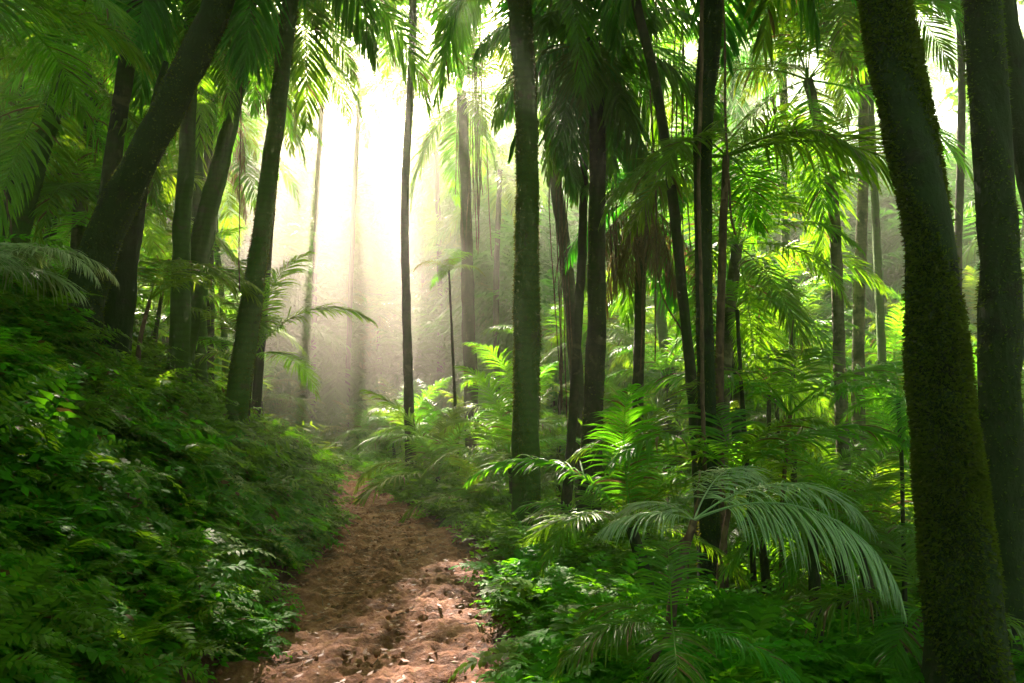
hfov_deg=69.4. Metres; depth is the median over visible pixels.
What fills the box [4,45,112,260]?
palm tree
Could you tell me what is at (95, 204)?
palm tree
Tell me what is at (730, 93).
palm tree
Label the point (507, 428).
young palm
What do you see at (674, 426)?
young palm
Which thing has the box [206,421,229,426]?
fern
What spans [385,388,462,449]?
young palm
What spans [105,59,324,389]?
palm tree
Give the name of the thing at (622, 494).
young palm
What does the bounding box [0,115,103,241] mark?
young palm
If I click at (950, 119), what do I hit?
sky
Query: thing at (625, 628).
young palm
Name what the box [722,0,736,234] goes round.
hanging vine
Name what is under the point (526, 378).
palm tree
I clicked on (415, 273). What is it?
palm tree
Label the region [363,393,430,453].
young palm
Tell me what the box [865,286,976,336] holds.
young palm
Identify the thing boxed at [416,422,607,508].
young palm
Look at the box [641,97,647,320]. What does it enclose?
hanging vine
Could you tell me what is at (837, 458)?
young palm
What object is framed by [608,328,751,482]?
young palm
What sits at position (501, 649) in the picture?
fern
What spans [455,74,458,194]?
hanging vine
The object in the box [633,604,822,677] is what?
fern
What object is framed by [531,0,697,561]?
palm tree
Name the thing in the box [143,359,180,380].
fern
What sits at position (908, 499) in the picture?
young palm
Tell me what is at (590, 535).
fern
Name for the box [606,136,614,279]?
hanging vine
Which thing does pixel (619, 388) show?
young palm
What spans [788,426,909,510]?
young palm
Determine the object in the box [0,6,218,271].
palm tree
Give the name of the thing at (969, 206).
palm tree
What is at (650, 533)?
young palm
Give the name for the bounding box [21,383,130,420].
fern
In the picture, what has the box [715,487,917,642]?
sapling
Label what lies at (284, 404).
young palm
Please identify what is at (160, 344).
fern
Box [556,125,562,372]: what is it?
hanging vine
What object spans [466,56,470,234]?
hanging vine
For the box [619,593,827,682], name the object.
fern
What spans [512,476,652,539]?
young palm
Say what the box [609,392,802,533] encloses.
young palm
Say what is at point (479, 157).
hanging vine
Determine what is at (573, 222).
palm tree
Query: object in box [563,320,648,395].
young palm
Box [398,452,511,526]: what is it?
young palm
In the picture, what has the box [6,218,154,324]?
young palm
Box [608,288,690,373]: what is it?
young palm
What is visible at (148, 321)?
young palm
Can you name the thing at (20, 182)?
palm tree
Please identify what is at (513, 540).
fern
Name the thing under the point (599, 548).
fern
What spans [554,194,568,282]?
hanging vine
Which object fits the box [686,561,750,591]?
fern
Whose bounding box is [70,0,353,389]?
palm tree
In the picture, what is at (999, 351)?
palm tree
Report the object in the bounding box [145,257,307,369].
young palm
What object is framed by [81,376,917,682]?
ground
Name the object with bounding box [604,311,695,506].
young palm
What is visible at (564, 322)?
hanging vine
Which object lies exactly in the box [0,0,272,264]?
palm tree
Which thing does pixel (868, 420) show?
young palm
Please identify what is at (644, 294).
hanging vine
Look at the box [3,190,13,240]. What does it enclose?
hanging vine
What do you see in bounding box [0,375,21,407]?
fern
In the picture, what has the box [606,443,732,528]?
young palm
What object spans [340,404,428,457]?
young palm
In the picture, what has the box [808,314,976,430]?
young palm
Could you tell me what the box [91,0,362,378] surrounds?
palm tree
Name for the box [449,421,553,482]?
young palm
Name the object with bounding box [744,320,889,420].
young palm
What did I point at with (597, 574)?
fern
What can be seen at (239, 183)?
hanging vine
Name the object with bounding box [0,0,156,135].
young palm
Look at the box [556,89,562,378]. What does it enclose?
hanging vine
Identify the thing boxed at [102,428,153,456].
fern
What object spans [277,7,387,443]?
palm tree
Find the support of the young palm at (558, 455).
on the ground
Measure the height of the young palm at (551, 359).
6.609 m
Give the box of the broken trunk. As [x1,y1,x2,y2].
[102,61,168,367]
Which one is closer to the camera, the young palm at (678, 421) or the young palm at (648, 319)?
the young palm at (648, 319)
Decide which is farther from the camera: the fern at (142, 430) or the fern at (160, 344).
the fern at (160, 344)
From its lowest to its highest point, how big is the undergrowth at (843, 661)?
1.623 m
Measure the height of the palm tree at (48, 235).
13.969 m
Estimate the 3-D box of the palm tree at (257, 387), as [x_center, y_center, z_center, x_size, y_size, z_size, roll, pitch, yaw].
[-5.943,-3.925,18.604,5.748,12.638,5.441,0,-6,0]
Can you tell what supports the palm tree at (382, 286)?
on the ground
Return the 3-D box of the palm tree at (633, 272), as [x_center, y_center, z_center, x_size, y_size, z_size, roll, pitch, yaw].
[2.444,0.004,13.354,3.357,7.383,3.911,3,-7,-30]
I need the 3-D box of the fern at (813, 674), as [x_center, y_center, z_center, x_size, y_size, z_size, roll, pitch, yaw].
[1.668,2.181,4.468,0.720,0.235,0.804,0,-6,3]
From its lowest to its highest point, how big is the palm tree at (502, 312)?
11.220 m
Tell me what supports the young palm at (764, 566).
on the ground
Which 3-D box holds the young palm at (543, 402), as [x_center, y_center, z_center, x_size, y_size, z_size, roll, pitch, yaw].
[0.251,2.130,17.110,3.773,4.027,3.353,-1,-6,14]
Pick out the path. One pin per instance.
(418, 667)
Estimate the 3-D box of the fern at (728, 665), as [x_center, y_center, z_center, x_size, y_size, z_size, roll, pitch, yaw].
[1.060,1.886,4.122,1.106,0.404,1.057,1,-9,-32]
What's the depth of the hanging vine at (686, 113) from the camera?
12.98 m
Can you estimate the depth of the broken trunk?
9.22 m
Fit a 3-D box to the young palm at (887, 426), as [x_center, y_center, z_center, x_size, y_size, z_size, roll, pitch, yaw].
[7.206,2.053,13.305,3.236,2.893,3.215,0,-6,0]
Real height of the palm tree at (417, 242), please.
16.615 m
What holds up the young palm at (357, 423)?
on the ground
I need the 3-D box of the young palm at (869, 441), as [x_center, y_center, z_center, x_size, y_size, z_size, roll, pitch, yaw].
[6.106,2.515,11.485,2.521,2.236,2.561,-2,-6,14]
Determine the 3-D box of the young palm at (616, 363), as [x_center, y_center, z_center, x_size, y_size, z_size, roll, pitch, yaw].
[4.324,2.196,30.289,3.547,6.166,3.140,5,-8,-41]
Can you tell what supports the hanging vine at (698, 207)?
hanging from the palm tree at (708, 528)
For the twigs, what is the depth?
6.81 m
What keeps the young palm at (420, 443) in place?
on the ground
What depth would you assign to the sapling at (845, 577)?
7.15 m
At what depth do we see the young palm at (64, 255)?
6.54 m
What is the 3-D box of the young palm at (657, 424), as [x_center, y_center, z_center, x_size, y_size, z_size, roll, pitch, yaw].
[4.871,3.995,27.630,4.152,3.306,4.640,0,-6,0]
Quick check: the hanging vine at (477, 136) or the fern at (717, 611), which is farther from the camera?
the hanging vine at (477, 136)
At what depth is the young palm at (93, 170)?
13.05 m
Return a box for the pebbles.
[177,511,484,682]
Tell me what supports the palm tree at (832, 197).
on the ground
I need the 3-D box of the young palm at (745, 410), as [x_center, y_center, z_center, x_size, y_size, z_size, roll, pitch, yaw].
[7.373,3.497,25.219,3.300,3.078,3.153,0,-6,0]
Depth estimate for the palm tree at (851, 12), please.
14.64 m
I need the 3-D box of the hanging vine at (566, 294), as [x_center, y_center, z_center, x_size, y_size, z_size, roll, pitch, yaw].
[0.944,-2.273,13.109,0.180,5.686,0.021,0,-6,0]
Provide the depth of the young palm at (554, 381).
30.60 m
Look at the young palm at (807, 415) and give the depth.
19.26 m
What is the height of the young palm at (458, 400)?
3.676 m
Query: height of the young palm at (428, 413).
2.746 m
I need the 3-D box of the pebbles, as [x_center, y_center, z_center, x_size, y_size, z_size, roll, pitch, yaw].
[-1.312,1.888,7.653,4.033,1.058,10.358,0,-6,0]
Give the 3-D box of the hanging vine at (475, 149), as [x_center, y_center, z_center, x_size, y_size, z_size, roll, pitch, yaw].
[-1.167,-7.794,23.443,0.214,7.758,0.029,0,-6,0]
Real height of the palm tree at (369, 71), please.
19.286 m
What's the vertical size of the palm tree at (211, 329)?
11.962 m
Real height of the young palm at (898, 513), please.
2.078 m
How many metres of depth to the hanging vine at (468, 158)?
23.24 m
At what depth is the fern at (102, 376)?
6.99 m
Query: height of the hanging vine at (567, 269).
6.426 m
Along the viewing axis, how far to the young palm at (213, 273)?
9.78 m
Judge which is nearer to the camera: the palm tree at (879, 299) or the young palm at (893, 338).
the palm tree at (879, 299)
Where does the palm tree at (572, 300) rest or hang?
on the ground
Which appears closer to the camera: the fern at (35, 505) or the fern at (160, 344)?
the fern at (35, 505)
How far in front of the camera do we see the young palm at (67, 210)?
19.84 m
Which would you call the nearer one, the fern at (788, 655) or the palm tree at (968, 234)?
the fern at (788, 655)
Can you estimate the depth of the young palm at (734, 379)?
9.51 m
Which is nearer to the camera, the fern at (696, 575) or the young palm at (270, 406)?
the fern at (696, 575)
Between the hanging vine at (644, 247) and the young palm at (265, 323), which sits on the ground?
the young palm at (265, 323)
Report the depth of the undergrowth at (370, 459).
17.93 m
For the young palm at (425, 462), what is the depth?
16.11 m
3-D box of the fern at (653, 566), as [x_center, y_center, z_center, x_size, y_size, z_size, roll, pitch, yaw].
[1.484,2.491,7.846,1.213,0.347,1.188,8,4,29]
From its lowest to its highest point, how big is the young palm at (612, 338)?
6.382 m
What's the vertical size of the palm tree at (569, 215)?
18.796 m
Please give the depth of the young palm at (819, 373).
27.58 m
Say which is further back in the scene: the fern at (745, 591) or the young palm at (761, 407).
the young palm at (761, 407)
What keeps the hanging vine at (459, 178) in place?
hanging from the palm tree at (468, 310)
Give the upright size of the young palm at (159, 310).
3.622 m
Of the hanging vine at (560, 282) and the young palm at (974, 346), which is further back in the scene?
the young palm at (974, 346)
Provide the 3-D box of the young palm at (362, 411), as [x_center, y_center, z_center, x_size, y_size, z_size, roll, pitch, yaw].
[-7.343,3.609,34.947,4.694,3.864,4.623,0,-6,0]
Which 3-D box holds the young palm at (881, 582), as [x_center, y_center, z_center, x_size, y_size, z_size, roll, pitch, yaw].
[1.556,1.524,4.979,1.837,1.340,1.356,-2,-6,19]
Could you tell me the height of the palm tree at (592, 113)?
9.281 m
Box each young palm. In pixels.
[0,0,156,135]
[0,93,244,278]
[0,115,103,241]
[0,184,76,252]
[0,242,119,309]
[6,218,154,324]
[25,256,266,361]
[57,207,168,296]
[133,277,234,339]
[135,221,240,350]
[136,222,236,341]
[136,227,270,317]
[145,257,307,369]
[159,243,377,427]
[214,369,303,436]
[251,357,317,420]
[262,380,325,425]
[263,391,294,412]
[305,400,375,449]
[319,400,395,454]
[321,378,399,445]
[330,381,447,459]
[340,376,459,467]
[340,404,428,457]
[348,389,511,506]
[356,377,446,452]
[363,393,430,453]
[372,398,505,481]
[375,413,494,491]
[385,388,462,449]
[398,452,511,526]
[416,365,618,507]
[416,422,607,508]
[428,342,605,465]
[439,384,546,466]
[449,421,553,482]
[459,413,574,496]
[463,382,766,605]
[463,416,565,489]
[479,280,633,467]
[506,334,584,466]
[506,387,548,430]
[509,404,617,500]
[510,373,685,506]
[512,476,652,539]
[539,266,672,504]
[544,343,584,384]
[549,540,800,682]
[562,312,655,418]
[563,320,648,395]
[564,403,910,591]
[570,457,693,554]
[581,332,650,432]
[593,465,906,637]
[598,111,959,593]
[603,361,631,469]
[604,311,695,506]
[606,290,716,471]
[606,405,690,474]
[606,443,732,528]
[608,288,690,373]
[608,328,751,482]
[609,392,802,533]
[625,347,903,598]
[640,434,812,559]
[641,443,873,599]
[645,294,689,472]
[645,345,773,401]
[650,341,774,414]
[654,384,689,467]
[657,420,811,515]
[661,265,875,469]
[664,215,878,505]
[670,310,802,387]
[683,403,783,450]
[727,426,917,608]
[729,344,831,480]
[729,367,878,483]
[735,446,917,628]
[740,421,911,548]
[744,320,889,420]
[746,266,875,449]
[771,368,907,484]
[774,525,1023,682]
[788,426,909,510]
[800,349,850,446]
[800,458,914,589]
[805,300,976,425]
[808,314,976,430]
[820,375,976,508]
[821,386,909,470]
[826,367,909,456]
[831,439,913,522]
[853,458,917,595]
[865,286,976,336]
[865,320,905,424]
[874,512,921,616]
[879,341,1023,492]
[962,265,1023,344]
[970,335,1023,398]
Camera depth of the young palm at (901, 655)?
5.20 m
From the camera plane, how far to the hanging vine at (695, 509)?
5.41 m
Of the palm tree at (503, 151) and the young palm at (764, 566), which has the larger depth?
the palm tree at (503, 151)
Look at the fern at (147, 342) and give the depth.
11.76 m
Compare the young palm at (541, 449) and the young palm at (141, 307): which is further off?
the young palm at (541, 449)
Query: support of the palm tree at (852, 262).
on the ground
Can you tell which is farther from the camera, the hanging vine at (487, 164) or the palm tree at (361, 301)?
the palm tree at (361, 301)
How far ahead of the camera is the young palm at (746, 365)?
19.63 m
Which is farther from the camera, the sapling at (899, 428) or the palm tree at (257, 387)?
the palm tree at (257, 387)
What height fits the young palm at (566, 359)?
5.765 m
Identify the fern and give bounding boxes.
[0,325,22,339]
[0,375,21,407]
[0,503,62,523]
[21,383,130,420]
[65,367,120,405]
[80,393,169,448]
[87,408,188,451]
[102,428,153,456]
[142,337,156,352]
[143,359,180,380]
[145,339,162,346]
[156,367,206,399]
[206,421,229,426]
[237,434,276,470]
[243,508,313,562]
[448,543,550,594]
[448,601,644,682]
[465,548,544,594]
[476,575,631,630]
[486,534,563,561]
[487,526,536,542]
[508,567,613,588]
[563,538,615,564]
[568,521,608,545]
[570,573,663,600]
[571,570,637,584]
[582,545,606,551]
[588,576,707,603]
[610,549,695,588]
[610,578,770,665]
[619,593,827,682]
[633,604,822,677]
[655,627,793,682]
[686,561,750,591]
[732,583,768,611]
[802,671,816,682]
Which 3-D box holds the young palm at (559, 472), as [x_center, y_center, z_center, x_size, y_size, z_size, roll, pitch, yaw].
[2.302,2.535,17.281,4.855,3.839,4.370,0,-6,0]
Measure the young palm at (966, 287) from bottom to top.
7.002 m
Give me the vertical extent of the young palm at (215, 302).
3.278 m
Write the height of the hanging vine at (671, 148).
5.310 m
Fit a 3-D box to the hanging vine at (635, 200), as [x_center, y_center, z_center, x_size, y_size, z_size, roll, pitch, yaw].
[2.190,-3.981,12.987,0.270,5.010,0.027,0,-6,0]
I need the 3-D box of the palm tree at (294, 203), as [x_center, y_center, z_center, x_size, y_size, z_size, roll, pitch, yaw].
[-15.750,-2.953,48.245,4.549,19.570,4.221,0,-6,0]
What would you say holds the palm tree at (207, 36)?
on the ground
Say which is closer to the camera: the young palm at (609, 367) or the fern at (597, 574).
the fern at (597, 574)
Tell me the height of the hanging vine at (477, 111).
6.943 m
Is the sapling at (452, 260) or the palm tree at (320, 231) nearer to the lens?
the sapling at (452, 260)
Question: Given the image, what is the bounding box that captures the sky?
[22,0,1023,405]
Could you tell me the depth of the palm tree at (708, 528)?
7.71 m
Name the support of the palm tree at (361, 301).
on the ground
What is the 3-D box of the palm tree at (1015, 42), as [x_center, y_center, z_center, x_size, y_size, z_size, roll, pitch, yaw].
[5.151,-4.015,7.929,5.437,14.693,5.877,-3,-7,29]
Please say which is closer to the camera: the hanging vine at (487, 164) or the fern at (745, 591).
the fern at (745, 591)
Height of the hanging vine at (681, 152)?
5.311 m
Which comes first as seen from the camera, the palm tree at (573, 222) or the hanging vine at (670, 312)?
the hanging vine at (670, 312)
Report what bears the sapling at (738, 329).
on the ground
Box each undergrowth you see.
[0,253,359,682]
[8,248,360,553]
[145,334,906,499]
[208,371,732,531]
[353,459,923,638]
[461,520,1023,682]
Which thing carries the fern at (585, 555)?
on the ground
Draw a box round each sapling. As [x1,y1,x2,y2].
[413,250,484,480]
[666,279,790,592]
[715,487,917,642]
[744,477,915,625]
[754,261,829,502]
[826,361,977,630]
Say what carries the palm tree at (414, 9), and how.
on the ground
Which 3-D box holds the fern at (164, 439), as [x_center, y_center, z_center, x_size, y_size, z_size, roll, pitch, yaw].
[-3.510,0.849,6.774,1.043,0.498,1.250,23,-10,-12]
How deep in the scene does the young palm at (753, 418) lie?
20.77 m
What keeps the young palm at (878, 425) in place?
on the ground
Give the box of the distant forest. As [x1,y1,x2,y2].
[8,0,1023,477]
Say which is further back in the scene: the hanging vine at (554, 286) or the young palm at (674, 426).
the young palm at (674, 426)
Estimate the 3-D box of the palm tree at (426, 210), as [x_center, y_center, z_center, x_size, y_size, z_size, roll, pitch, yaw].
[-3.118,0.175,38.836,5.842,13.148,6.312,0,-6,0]
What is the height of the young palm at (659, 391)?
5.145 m
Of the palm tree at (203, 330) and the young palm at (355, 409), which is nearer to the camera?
the palm tree at (203, 330)
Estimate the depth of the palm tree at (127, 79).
10.31 m
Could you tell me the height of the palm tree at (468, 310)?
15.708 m
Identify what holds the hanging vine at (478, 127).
hanging from the forest canopy
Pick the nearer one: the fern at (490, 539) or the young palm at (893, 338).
the fern at (490, 539)
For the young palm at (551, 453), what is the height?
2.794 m
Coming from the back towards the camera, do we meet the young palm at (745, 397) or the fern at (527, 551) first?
the young palm at (745, 397)
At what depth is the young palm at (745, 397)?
26.97 m
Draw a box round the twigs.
[283,504,507,670]
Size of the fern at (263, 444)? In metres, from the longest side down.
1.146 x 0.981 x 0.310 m
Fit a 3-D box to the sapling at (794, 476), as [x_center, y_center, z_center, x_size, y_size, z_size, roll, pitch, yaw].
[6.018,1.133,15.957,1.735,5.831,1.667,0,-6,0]
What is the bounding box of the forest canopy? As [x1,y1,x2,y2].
[3,0,1023,292]
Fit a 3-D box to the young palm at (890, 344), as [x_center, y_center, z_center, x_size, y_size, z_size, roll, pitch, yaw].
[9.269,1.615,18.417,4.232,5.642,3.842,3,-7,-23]
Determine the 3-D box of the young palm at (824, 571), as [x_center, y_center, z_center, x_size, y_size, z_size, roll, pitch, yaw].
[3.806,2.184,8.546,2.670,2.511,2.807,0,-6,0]
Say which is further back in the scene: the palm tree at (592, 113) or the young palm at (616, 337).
the young palm at (616, 337)
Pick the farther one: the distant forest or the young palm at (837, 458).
the distant forest
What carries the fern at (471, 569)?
on the ground
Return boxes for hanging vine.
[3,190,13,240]
[238,10,241,291]
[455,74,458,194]
[456,54,464,251]
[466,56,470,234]
[467,42,470,228]
[472,38,476,249]
[472,71,473,217]
[473,33,477,214]
[474,36,478,230]
[474,40,475,214]
[475,37,477,200]
[476,37,477,198]
[477,12,481,189]
[478,14,483,249]
[478,34,482,194]
[479,36,482,209]
[484,33,491,255]
[548,86,562,410]
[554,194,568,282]
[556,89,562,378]
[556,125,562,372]
[559,182,562,402]
[561,69,570,372]
[561,180,567,427]
[564,177,572,344]
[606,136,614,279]
[611,54,617,269]
[615,53,616,279]
[631,71,640,254]
[639,39,652,371]
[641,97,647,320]
[649,90,680,329]
[653,0,656,360]
[655,0,665,246]
[665,529,696,556]
[669,8,676,271]
[675,5,685,218]
[680,28,688,219]
[681,9,683,248]
[682,7,692,259]
[686,470,700,605]
[696,0,706,469]
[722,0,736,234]
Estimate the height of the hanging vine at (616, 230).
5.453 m
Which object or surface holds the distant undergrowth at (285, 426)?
on the ground
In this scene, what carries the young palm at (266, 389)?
on the ground
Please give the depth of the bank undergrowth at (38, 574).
4.96 m
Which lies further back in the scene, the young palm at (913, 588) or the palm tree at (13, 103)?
the palm tree at (13, 103)
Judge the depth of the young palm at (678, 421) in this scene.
28.07 m
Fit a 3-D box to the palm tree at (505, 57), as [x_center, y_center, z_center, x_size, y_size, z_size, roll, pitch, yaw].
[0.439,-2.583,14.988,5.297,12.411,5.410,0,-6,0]
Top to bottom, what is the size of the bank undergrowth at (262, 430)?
5.914 m
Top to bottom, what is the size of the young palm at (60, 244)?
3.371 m
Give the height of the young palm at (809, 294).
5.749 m
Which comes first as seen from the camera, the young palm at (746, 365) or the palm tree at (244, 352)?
the palm tree at (244, 352)
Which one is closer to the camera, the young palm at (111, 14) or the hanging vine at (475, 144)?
the young palm at (111, 14)
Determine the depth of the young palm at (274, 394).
29.17 m
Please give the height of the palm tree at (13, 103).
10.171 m
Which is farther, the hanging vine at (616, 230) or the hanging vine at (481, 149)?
the hanging vine at (481, 149)
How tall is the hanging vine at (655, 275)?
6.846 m
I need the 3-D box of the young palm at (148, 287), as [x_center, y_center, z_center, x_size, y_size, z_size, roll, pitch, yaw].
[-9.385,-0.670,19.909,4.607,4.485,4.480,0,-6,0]
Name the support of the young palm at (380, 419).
on the ground
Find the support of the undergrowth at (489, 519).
on the ground
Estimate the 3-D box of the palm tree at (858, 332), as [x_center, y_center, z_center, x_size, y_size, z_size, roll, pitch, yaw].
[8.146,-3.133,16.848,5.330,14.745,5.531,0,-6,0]
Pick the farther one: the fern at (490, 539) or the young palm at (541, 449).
the young palm at (541, 449)
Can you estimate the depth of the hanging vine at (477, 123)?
23.31 m
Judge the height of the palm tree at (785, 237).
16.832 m
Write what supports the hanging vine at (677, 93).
hanging from the palm tree at (592, 113)
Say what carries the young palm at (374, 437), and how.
on the ground
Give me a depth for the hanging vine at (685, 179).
12.80 m
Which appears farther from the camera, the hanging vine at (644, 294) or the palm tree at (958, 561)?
the hanging vine at (644, 294)
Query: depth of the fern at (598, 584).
5.98 m
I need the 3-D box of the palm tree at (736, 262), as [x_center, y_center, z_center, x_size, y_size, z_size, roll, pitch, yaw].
[3.763,0.006,11.554,3.820,7.315,3.432,4,-7,-35]
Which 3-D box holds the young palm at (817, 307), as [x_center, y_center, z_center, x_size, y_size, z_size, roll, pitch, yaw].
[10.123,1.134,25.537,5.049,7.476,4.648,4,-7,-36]
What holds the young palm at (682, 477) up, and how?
on the ground
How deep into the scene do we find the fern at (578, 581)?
6.25 m
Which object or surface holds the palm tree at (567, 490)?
on the ground
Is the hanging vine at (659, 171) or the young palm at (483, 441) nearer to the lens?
the hanging vine at (659, 171)
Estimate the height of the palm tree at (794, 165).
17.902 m
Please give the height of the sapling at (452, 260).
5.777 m
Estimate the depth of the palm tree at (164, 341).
28.83 m
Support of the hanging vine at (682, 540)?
hanging from the young palm at (881, 582)
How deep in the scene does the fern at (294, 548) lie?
6.94 m
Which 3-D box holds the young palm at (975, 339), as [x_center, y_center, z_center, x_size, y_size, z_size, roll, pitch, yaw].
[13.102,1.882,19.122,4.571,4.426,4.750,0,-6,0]
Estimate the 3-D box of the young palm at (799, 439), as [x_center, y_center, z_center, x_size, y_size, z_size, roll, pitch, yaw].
[2.065,1.639,6.927,3.265,2.169,2.270,3,-7,-30]
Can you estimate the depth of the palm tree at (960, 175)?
16.72 m
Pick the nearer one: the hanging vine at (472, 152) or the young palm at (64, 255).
the young palm at (64, 255)
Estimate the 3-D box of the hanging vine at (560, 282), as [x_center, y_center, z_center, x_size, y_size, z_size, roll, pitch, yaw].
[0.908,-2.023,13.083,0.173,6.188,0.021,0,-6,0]
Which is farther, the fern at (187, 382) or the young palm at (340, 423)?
the young palm at (340, 423)
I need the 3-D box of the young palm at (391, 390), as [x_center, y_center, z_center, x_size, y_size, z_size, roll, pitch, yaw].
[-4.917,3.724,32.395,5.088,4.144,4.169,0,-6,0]
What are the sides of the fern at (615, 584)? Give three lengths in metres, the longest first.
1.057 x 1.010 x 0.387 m
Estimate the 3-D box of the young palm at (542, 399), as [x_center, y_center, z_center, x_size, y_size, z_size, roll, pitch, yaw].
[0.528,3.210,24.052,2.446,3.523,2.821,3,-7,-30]
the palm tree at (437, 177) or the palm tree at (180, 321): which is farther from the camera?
the palm tree at (437, 177)
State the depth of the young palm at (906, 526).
7.25 m
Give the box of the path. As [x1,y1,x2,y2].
[212,465,504,682]
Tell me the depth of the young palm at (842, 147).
8.11 m
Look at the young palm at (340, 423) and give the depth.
31.42 m
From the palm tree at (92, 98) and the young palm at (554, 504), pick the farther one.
the palm tree at (92, 98)
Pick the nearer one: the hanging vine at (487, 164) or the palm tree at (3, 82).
the palm tree at (3, 82)
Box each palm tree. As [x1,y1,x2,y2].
[0,0,229,199]
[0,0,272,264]
[0,1,315,384]
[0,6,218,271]
[0,8,114,201]
[1,7,180,197]
[3,101,76,241]
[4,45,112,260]
[34,0,260,204]
[34,77,203,266]
[42,41,62,261]
[55,0,385,353]
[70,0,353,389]
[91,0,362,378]
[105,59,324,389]
[136,1,326,382]
[162,85,228,353]
[172,0,436,436]
[204,0,395,417]
[221,157,282,215]
[259,151,309,206]
[276,209,338,278]
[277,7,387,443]
[300,45,422,430]
[323,257,425,445]
[329,0,471,468]
[339,265,396,394]
[349,0,540,471]
[381,102,493,405]
[386,246,457,305]
[392,207,507,384]
[396,197,460,383]
[419,0,630,529]
[433,0,601,87]
[437,129,548,451]
[453,0,583,496]
[471,0,730,531]
[475,254,541,335]
[493,0,678,521]
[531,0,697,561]
[545,191,587,278]
[552,204,587,241]
[564,123,741,525]
[581,94,893,523]
[597,0,692,500]
[605,0,856,598]
[606,100,867,485]
[648,0,973,495]
[660,3,777,331]
[721,0,944,506]
[724,0,964,133]
[732,0,1017,682]
[740,4,828,480]
[755,0,951,498]
[764,149,838,196]
[882,223,976,268]
[921,0,965,286]
[953,178,1023,300]
[960,0,1023,671]
[1003,0,1023,211]
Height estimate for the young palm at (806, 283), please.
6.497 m
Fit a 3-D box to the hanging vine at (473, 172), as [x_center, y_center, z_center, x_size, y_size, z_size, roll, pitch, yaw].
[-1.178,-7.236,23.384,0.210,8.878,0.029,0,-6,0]
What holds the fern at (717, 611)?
on the ground
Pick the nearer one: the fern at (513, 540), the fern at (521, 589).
the fern at (521, 589)
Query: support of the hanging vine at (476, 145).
hanging from the palm tree at (468, 310)
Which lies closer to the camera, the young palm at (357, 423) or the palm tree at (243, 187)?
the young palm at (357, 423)
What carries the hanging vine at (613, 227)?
hanging from the palm tree at (592, 113)
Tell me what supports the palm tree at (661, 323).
on the ground
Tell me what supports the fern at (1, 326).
on the ground

